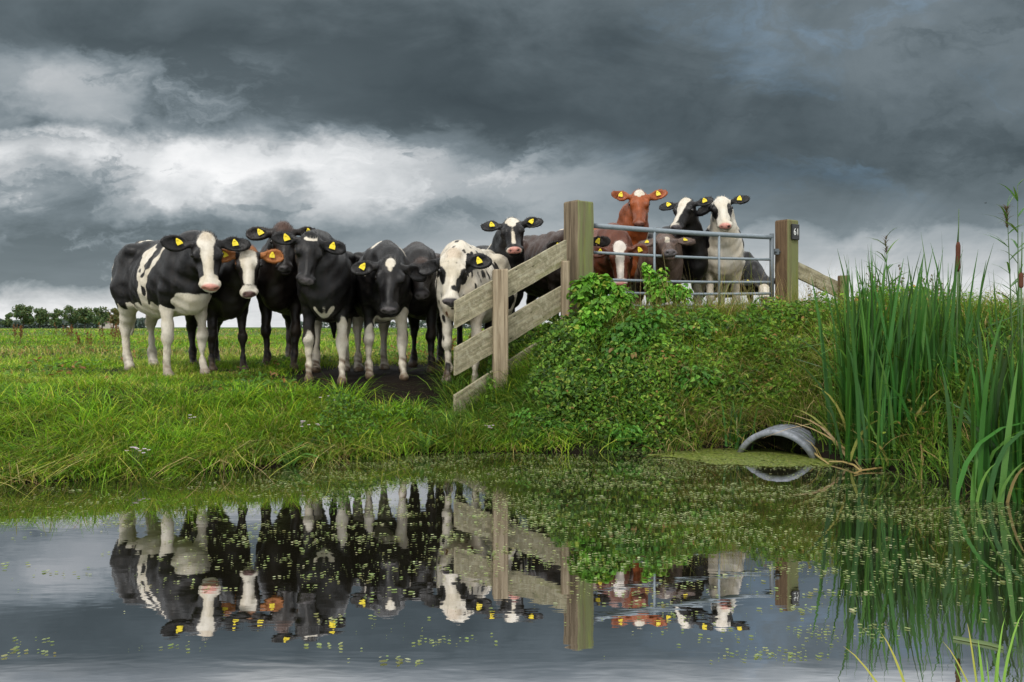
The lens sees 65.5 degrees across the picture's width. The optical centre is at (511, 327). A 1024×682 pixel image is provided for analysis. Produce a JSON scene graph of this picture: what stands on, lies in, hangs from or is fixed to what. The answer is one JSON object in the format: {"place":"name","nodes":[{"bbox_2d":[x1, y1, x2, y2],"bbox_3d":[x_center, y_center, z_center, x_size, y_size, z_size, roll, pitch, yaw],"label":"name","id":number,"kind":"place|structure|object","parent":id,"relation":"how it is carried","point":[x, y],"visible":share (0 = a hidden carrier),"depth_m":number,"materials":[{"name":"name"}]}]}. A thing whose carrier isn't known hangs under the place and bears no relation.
{"place":"outdoors","nodes":[
{"label":"outdoors","id":0,"kind":"place"},
{"bbox_2d":[0,322,624,483],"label":"pasture grass","id":1,"kind":"structure","parent":0,"point":[182,365],"depth_m":7.41,"materials":[{"name":"green plant"}]},
{"bbox_2d":[0,448,1023,681],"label":"water","id":2,"kind":"structure","parent":0,"point":[267,626],"depth_m":3.42,"materials":[{"name":"grey liquid"}]},
{"bbox_2d":[1,448,1023,663],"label":"duckweed","id":3,"kind":"object","parent":2,"relation":"on","point":[783,459],"visible":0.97,"depth_m":4.65,"materials":[{"name":"green plant"}]},
{"bbox_2d":[800,447,828,464],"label":"fallen reed leaf","id":4,"kind":"object","parent":2,"relation":"on","point":[819,457],"visible":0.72,"depth_m":6.35,"materials":[{"name":"beige plant"}]},
{"bbox_2d":[829,461,861,470],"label":"fallen reed leaf","id":5,"kind":"object","parent":2,"relation":"on","point":[854,465],"visible":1,"depth_m":6.07,"materials":[{"name":"brown plant"}]},
{"bbox_2d":[854,467,882,473],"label":"fallen reed leaf","id":6,"kind":"object","parent":2,"relation":"on","point":[867,469],"visible":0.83,"depth_m":5.91,"materials":[{"name":"beige plant"}]},
{"bbox_2d":[846,633,904,681],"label":"grass tuft","id":7,"kind":"object","parent":2,"relation":"on","point":[899,669],"visible":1,"depth_m":2.08,"materials":[{"name":"green plant"}]},
{"bbox_2d":[953,636,1003,648],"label":"fallen reed leaf","id":8,"kind":"object","parent":2,"relation":"on","point":[976,641],"visible":0.94,"depth_m":2.69,"materials":[{"name":"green plant"}]},
{"bbox_2d":[944,611,1023,681],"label":"grass tuft","id":9,"kind":"object","parent":2,"relation":"on","point":[997,666],"visible":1,"depth_m":2.12,"materials":[{"name":"green plant"}]},
{"bbox_2d":[0,327,1023,496],"bbox_3d":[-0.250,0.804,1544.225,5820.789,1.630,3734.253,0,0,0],"label":"ground","id":10,"kind":"structure","parent":0,"point":[389,377],"depth_m":7.68,"materials":[{"name":"green plant"}]},
{"bbox_2d":[0,312,13,328],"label":"broadleaf tree","id":11,"kind":"object","parent":10,"relation":"on","point":[7,321],"visible":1,"depth_m":249.86,"materials":[{"name":"green plant"}]},
{"bbox_2d":[12,324,22,343],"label":"dock plant","id":12,"kind":"object","parent":10,"relation":"on","point":[16,332],"visible":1,"depth_m":18.99,"materials":[{"name":"brown plant"}]},
{"bbox_2d":[11,304,36,328],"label":"broadleaf tree","id":13,"kind":"object","parent":10,"relation":"on","point":[21,311],"visible":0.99,"depth_m":256.24,"materials":[{"name":"green plant"}]},
{"bbox_2d":[33,307,49,328],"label":"broadleaf tree","id":14,"kind":"object","parent":10,"relation":"on","point":[42,316],"visible":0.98,"depth_m":263.24,"materials":[{"name":"green plant"}]},
{"bbox_2d":[48,308,62,327],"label":"broadleaf tree","id":15,"kind":"object","parent":10,"relation":"on","point":[55,315],"visible":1,"depth_m":249.40,"materials":[{"name":"green plant"}]},
{"bbox_2d":[54,323,73,341],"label":"dock plant","id":16,"kind":"object","parent":10,"relation":"on","point":[71,330],"visible":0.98,"depth_m":22.03,"materials":[{"name":"brown plant"}]},
{"bbox_2d":[60,305,82,326],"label":"broadleaf tree","id":17,"kind":"object","parent":10,"relation":"on","point":[74,316],"visible":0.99,"depth_m":256.32,"materials":[{"name":"green plant"}]},
{"bbox_2d":[0,317,145,327],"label":"hedge","id":18,"kind":"object","parent":10,"relation":"on","point":[139,322],"visible":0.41,"depth_m":328.41,"materials":[{"name":"green plant"}]},
{"bbox_2d":[75,331,92,352],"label":"dock plant","id":19,"kind":"object","parent":10,"relation":"on","point":[78,339],"visible":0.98,"depth_m":14.21,"materials":[{"name":"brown plant"}]},
{"bbox_2d":[74,306,94,328],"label":"broadleaf tree","id":20,"kind":"object","parent":10,"relation":"on","point":[86,313],"visible":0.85,"depth_m":263.60,"materials":[{"name":"green plant"}]},
{"bbox_2d":[92,306,110,327],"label":"broadleaf tree","id":21,"kind":"object","parent":10,"relation":"on","point":[102,316],"visible":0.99,"depth_m":248.91,"materials":[{"name":"green plant"}]},
{"bbox_2d":[99,316,118,327],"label":"farmhouse","id":22,"kind":"object","parent":10,"relation":"on","point":[108,325],"visible":0.19,"depth_m":297.50,"materials":[{"name":"tile"}]},
{"bbox_2d":[98,320,120,344],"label":"dock plant","id":23,"kind":"object","parent":10,"relation":"on","point":[114,333],"visible":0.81,"depth_m":17.45,"materials":[{"name":"brown plant"}]},
{"bbox_2d":[107,308,119,327],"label":"broadleaf tree","id":24,"kind":"object","parent":10,"relation":"on","point":[114,318],"visible":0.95,"depth_m":256.17,"materials":[{"name":"green plant"}]},
{"bbox_2d":[125,447,150,475],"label":"flower clump","id":25,"kind":"object","parent":10,"relation":"on","point":[137,448],"visible":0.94,"depth_m":5.75,"materials":[{"name":"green plant"}]},
{"bbox_2d":[110,229,250,376],"bbox_3d":[-3.671,-0.227,8.523,2.225,1.551,0.814,0,0,42],"label":"cow","id":26,"kind":"object","parent":10,"relation":"on","point":[166,279],"visible":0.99,"depth_m":8.19},
{"bbox_2d":[185,244,283,370],"bbox_3d":[-3.228,-0.185,8.943,0.714,1.413,2.237,0,0,-35],"label":"cow","id":27,"kind":"object","parent":10,"relation":"on","point":[235,293],"visible":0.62,"depth_m":8.48},
{"bbox_2d":[0,326,539,404],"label":"pasture weeds","id":28,"kind":"object","parent":10,"relation":"on","point":[59,366],"visible":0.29,"depth_m":9.75,"materials":[{"name":"green plant"}]},
{"bbox_2d":[245,219,320,370],"bbox_3d":[-2.596,-0.328,9.456,0.796,1.680,2.331,0,0,-9],"label":"cow","id":29,"kind":"object","parent":10,"relation":"on","point":[276,287],"visible":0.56,"depth_m":8.82},
{"bbox_2d":[261,440,320,465],"bbox_3d":[-1.721,0.969,6.137,0.444,0.202,0.631,0,0,-17],"label":"dock rosette","id":30,"kind":"object","parent":10,"relation":"on","point":[283,458],"visible":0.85,"depth_m":6.12,"materials":[{"name":"green plant"}]},
{"bbox_2d":[300,421,318,441],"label":"flower clump","id":31,"kind":"object","parent":10,"relation":"on","point":[301,426],"visible":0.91,"depth_m":6.51,"materials":[{"name":"white plant"}]},
{"bbox_2d":[271,229,355,384],"bbox_3d":[-2.042,-0.193,8.617,0.745,1.593,2.134,0,0,-5],"label":"cow","id":32,"kind":"object","parent":10,"relation":"on","point":[326,282],"visible":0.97,"depth_m":7.98},
{"bbox_2d":[350,239,427,380],"bbox_3d":[-1.483,-0.186,8.817,0.815,1.528,2.178,0,0,-18],"label":"cow","id":33,"kind":"object","parent":10,"relation":"on","point":[384,272],"visible":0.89,"depth_m":8.29},
{"bbox_2d":[301,320,484,327],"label":"hedge","id":34,"kind":"object","parent":10,"relation":"on","point":[421,323],"visible":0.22,"depth_m":349.36,"materials":[{"name":"green plant"}]},
{"bbox_2d":[398,241,444,372],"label":"cow","id":35,"kind":"object","parent":10,"relation":"on","point":[423,304],"visible":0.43,"depth_m":9.01},
{"bbox_2d":[402,429,453,452],"bbox_3d":[-0.737,0.968,6.727,0.429,0.189,0.369,0,0,22],"label":"dock rosette","id":36,"kind":"object","parent":10,"relation":"on","point":[421,437],"visible":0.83,"depth_m":6.75,"materials":[{"name":"green plant"}]},
{"bbox_2d":[416,240,516,383],"bbox_3d":[-0.409,-0.110,8.747,0.777,1.605,1.981,0,0,14],"label":"cow","id":37,"kind":"object","parent":10,"relation":"on","point":[461,267],"visible":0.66,"depth_m":8.08},
{"bbox_2d":[436,216,543,359],"bbox_3d":[-0.385,-0.409,9.902,0.725,1.797,2.196,0,0,-34],"label":"cow","id":38,"kind":"object","parent":10,"relation":"on","point":[507,241],"visible":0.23,"depth_m":9.25},
{"bbox_2d":[453,240,569,415],"bbox_3d":[0.048,0.046,8.122,1.461,1.982,0.196,0,0,-38],"label":"board fence","id":39,"kind":"object","parent":10,"relation":"on","point":[504,329],"visible":0.71,"depth_m":7.93,"materials":[{"name":"beige wood"}]},
{"bbox_2d":[0,251,1023,501],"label":"bank grass","id":40,"kind":"structure","parent":10,"relation":"on","point":[510,393],"depth_m":6.78,"materials":[{"name":"green plant"}]},
{"bbox_2d":[503,407,590,442],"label":"water mint bush","id":41,"kind":"object","parent":10,"relation":"on","point":[519,414],"visible":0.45,"depth_m":6.94,"materials":[{"name":"green plant"}]},
{"bbox_2d":[516,229,610,339],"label":"cow","id":42,"kind":"object","parent":10,"relation":"on","point":[534,245],"visible":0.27,"depth_m":9.62},
{"bbox_2d":[538,370,595,396],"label":"nettle bush","id":43,"kind":"object","parent":10,"relation":"on","point":[542,389],"visible":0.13,"depth_m":7.38,"materials":[{"name":"green plant"}]},
{"bbox_2d":[564,200,593,317],"bbox_3d":[0.741,-0.448,8.850,0.249,1.892,0.249,0,0,-40],"label":"gatepost","id":44,"kind":"object","parent":10,"relation":"on","point":[579,226],"visible":0.5,"depth_m":8.75,"materials":[{"name":"brown wood"}]},
{"bbox_2d":[593,223,780,306],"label":"field gate","id":45,"kind":"structure","parent":44,"relation":"attached to","point":[770,237],"depth_m":9.41,"materials":[{"name":"metal"}]},
{"bbox_2d":[569,297,615,351],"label":"climbing bush","id":46,"kind":"object","parent":10,"relation":"on","point":[593,312],"visible":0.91,"depth_m":7.90,"materials":[{"name":"green plant"}]},
{"bbox_2d":[566,272,638,320],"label":"climbing bush","id":47,"kind":"object","parent":10,"relation":"on","point":[588,287],"visible":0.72,"depth_m":8.35,"materials":[{"name":"green plant"}]},
{"bbox_2d":[557,188,667,319],"bbox_3d":[1.261,-0.904,11.225,0.768,1.896,2.176,0,0,-40],"label":"cow","id":48,"kind":"object","parent":10,"relation":"on","point":[634,210],"visible":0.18,"depth_m":10.53},
{"bbox_2d":[580,336,646,378],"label":"nettle bush","id":49,"kind":"object","parent":10,"relation":"on","point":[630,348],"visible":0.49,"depth_m":7.43,"materials":[{"name":"green plant"}]},
{"bbox_2d":[593,222,647,291],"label":"cow","id":50,"kind":"object","parent":10,"relation":"on","point":[613,266],"visible":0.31,"depth_m":9.46},
{"bbox_2d":[601,420,648,450],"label":"water mint bush","id":51,"kind":"object","parent":10,"relation":"on","point":[620,437],"visible":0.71,"depth_m":6.90,"materials":[{"name":"green plant"}]},
{"bbox_2d":[599,305,673,353],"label":"nettle bush","id":52,"kind":"object","parent":10,"relation":"on","point":[643,322],"visible":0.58,"depth_m":7.74,"materials":[{"name":"green plant"}]},
{"bbox_2d":[641,262,669,307],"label":"climbing vine","id":53,"kind":"object","parent":10,"relation":"on","point":[653,276],"visible":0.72,"depth_m":8.91,"materials":[{"name":"green plant"}]},
{"bbox_2d":[633,233,696,308],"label":"cow","id":54,"kind":"object","parent":10,"relation":"on","point":[669,247],"visible":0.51,"depth_m":9.70},
{"bbox_2d":[309,280,1023,473],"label":"ground cover","id":55,"kind":"object","parent":10,"relation":"on","point":[556,331],"visible":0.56,"depth_m":7.33,"materials":[{"name":"green plant"}]},
{"bbox_2d":[645,279,693,309],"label":"climbing vine","id":56,"kind":"object","parent":10,"relation":"on","point":[670,289],"visible":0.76,"depth_m":8.77,"materials":[{"name":"green plant"}]},
{"bbox_2d":[634,196,712,304],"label":"cow","id":57,"kind":"object","parent":10,"relation":"on","point":[685,214],"visible":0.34,"depth_m":10.13},
{"bbox_2d":[677,319,717,344],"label":"nettle bush","id":58,"kind":"object","parent":10,"relation":"on","point":[708,329],"visible":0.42,"depth_m":7.88,"materials":[{"name":"green plant"}]},
{"bbox_2d":[673,365,737,409],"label":"nettle bush","id":59,"kind":"object","parent":10,"relation":"on","point":[707,375],"visible":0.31,"depth_m":7.24,"materials":[{"name":"green plant"}]},
{"bbox_2d":[697,195,749,306],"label":"cow","id":60,"kind":"object","parent":10,"relation":"on","point":[721,210],"visible":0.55,"depth_m":10.05},
{"bbox_2d":[710,332,749,354],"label":"willowherb bush","id":61,"kind":"object","parent":10,"relation":"on","point":[741,341],"visible":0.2,"depth_m":7.86,"materials":[{"name":"green plant"}]},
{"bbox_2d":[691,251,774,303],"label":"cow","id":62,"kind":"object","parent":10,"relation":"on","point":[757,274],"visible":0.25,"depth_m":11.54},
{"bbox_2d":[712,387,758,449],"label":"cattail clump","id":63,"kind":"object","parent":10,"relation":"on","point":[736,445],"visible":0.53,"depth_m":7.00,"materials":[{"name":"green plant"}]},
{"bbox_2d":[753,373,797,406],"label":"willowherb bush","id":64,"kind":"object","parent":10,"relation":"on","point":[769,381],"visible":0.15,"depth_m":7.38,"materials":[{"name":"green plant"}]},
{"bbox_2d":[737,424,817,458],"bbox_3d":[2.703,1.205,7.462,0.704,0.704,1.975,0,0,31],"label":"culvert pipe","id":65,"kind":"object","parent":10,"relation":"on","point":[801,439],"visible":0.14,"depth_m":6.68,"materials":[{"name":"grey concrete"}]},
{"bbox_2d":[775,219,797,302],"bbox_3d":[3.396,-0.455,9.850,0.209,1.736,0.206,0,0,-33],"label":"gatepost","id":66,"kind":"object","parent":10,"relation":"on","point":[786,245],"visible":0.57,"depth_m":9.77,"materials":[{"name":"brown wood"}]},
{"bbox_2d":[791,224,798,239],"bbox_3d":[3.470,-1.167,9.757,0.135,0.190,0.030,0,0,-33],"label":"number plate","id":67,"kind":"object","parent":66,"relation":"attached to","point":[794,231],"visible":1,"depth_m":9.74,"materials":[{"name":"white paint"}]},
{"bbox_2d":[757,324,841,349],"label":"willowherb bush","id":68,"kind":"object","parent":10,"relation":"on","point":[800,338],"visible":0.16,"depth_m":7.74,"materials":[{"name":"green plant"}]},
{"bbox_2d":[798,262,848,304],"bbox_3d":[3.901,-0.072,9.970,0.732,1.485,0.160,0,0,-20],"label":"board fence","id":69,"kind":"object","parent":10,"relation":"on","point":[804,270],"visible":0.41,"depth_m":10.01,"materials":[{"name":"brown wood"}]},
{"bbox_2d":[726,266,928,449],"bbox_3d":[2.694,0.267,6.188,1.457,1.526,1.565,0,0,-24],"label":"cattail clump","id":70,"kind":"object","parent":10,"relation":"on","point":[830,388],"visible":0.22,"depth_m":6.52,"materials":[{"name":"green plant"}]},
{"bbox_2d":[804,278,855,303],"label":"seed plant","id":71,"kind":"object","parent":10,"relation":"on","point":[820,290],"visible":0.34,"depth_m":9.54,"materials":[{"name":"green plant"}]},
{"bbox_2d":[781,248,941,464],"bbox_3d":[2.828,0.187,6.378,1.534,1.686,1.154,0,0,-13],"label":"cattail clump","id":72,"kind":"object","parent":10,"relation":"on","point":[870,346],"visible":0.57,"depth_m":6.10,"materials":[{"name":"green plant"}]},
{"bbox_2d":[774,250,962,458],"bbox_3d":[2.769,0.183,6.204,1.372,1.695,1.483,0,0,0],"label":"cattail clump","id":73,"kind":"object","parent":10,"relation":"on","point":[857,334],"visible":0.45,"depth_m":6.34,"materials":[{"name":"green plant"}]},
{"bbox_2d":[857,264,902,291],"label":"seed plant","id":74,"kind":"object","parent":10,"relation":"on","point":[882,276],"visible":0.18,"depth_m":9.07,"materials":[{"name":"green plant"}]},
{"bbox_2d":[867,228,906,287],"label":"reed","id":75,"kind":"object","parent":10,"relation":"on","point":[885,244],"visible":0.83,"depth_m":8.20,"materials":[{"name":"green plant"}]},
{"bbox_2d":[824,251,959,449],"bbox_3d":[3.067,0.197,6.195,1.553,1.666,1.183,0,0,-36],"label":"cattail clump","id":76,"kind":"object","parent":10,"relation":"on","point":[921,355],"visible":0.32,"depth_m":6.16,"materials":[{"name":"green plant"}]},
{"bbox_2d":[847,335,941,466],"bbox_3d":[3.024,0.532,5.812,1.018,0.996,0.865,0,0,0],"label":"cattail clump","id":77,"kind":"object","parent":10,"relation":"on","point":[882,421],"visible":0.66,"depth_m":5.95,"materials":[{"name":"green plant"}]},
{"bbox_2d":[779,212,1023,461],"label":"cattail clump","id":78,"kind":"object","parent":10,"relation":"on","point":[944,323],"visible":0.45,"depth_m":6.25,"materials":[{"name":"green plant"}]},
{"bbox_2d":[873,274,946,295],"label":"seed plant","id":79,"kind":"object","parent":10,"relation":"on","point":[901,283],"visible":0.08,"depth_m":9.07,"materials":[{"name":"green plant"}]},
{"bbox_2d":[900,274,961,299],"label":"seed plant","id":80,"kind":"object","parent":10,"relation":"on","point":[931,287],"visible":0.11,"depth_m":8.75,"materials":[{"name":"green plant"}]},
{"bbox_2d":[886,268,995,430],"bbox_3d":[3.280,0.226,6.640,1.516,1.608,1.538,0,0,-14],"label":"cattail clump","id":81,"kind":"object","parent":10,"relation":"on","point":[927,315],"visible":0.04,"depth_m":6.63,"materials":[{"name":"green plant"}]},
{"bbox_2d":[859,331,1023,502],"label":"cattail clump","id":82,"kind":"object","parent":10,"relation":"on","point":[1003,483],"visible":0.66,"depth_m":4.93,"materials":[{"name":"green plant"}]},
{"bbox_2d":[864,241,1023,503],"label":"cattail clump","id":83,"kind":"object","parent":10,"relation":"on","point":[994,472],"visible":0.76,"depth_m":4.95,"materials":[{"name":"green plant"}]},
{"bbox_2d":[913,287,1005,367],"bbox_3d":[3.718,0.337,6.526,1.216,1.386,1.493,0,0,-42],"label":"cattail clump","id":84,"kind":"object","parent":10,"relation":"on","point":[962,324],"visible":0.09,"depth_m":6.47,"materials":[{"name":"green plant"}]},
{"bbox_2d":[916,310,1008,405],"bbox_3d":[3.457,0.416,6.006,0.703,1.227,1.326,0,0,-24],"label":"cattail clump","id":85,"kind":"object","parent":10,"relation":"on","point":[954,353],"visible":0.22,"depth_m":6.07,"materials":[{"name":"green plant"}]},
{"bbox_2d":[956,288,1008,303],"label":"willowherb bush","id":86,"kind":"object","parent":10,"relation":"on","point":[982,297],"visible":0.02,"depth_m":8.92,"materials":[{"name":"green plant"}]},
{"bbox_2d":[976,179,1023,345],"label":"reed","id":87,"kind":"object","parent":10,"relation":"on","point":[1015,195],"visible":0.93,"depth_m":6.00,"materials":[{"name":"green plant"}]},
{"bbox_2d":[985,196,1023,337],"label":"reed","id":88,"kind":"object","parent":10,"relation":"on","point":[1006,213],"visible":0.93,"depth_m":6.10,"materials":[{"name":"green plant"}]},
{"bbox_2d":[988,263,1023,358],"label":"cattail clump","id":89,"kind":"object","parent":10,"relation":"on","point":[992,340],"visible":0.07,"depth_m":6.26,"materials":[{"name":"green plant"}]},
{"bbox_2d":[0,0,1023,326],"label":"sky","id":90,"kind":"structure","parent":0,"point":[363,123],"materials":[{"name":"grey"}]}
]}

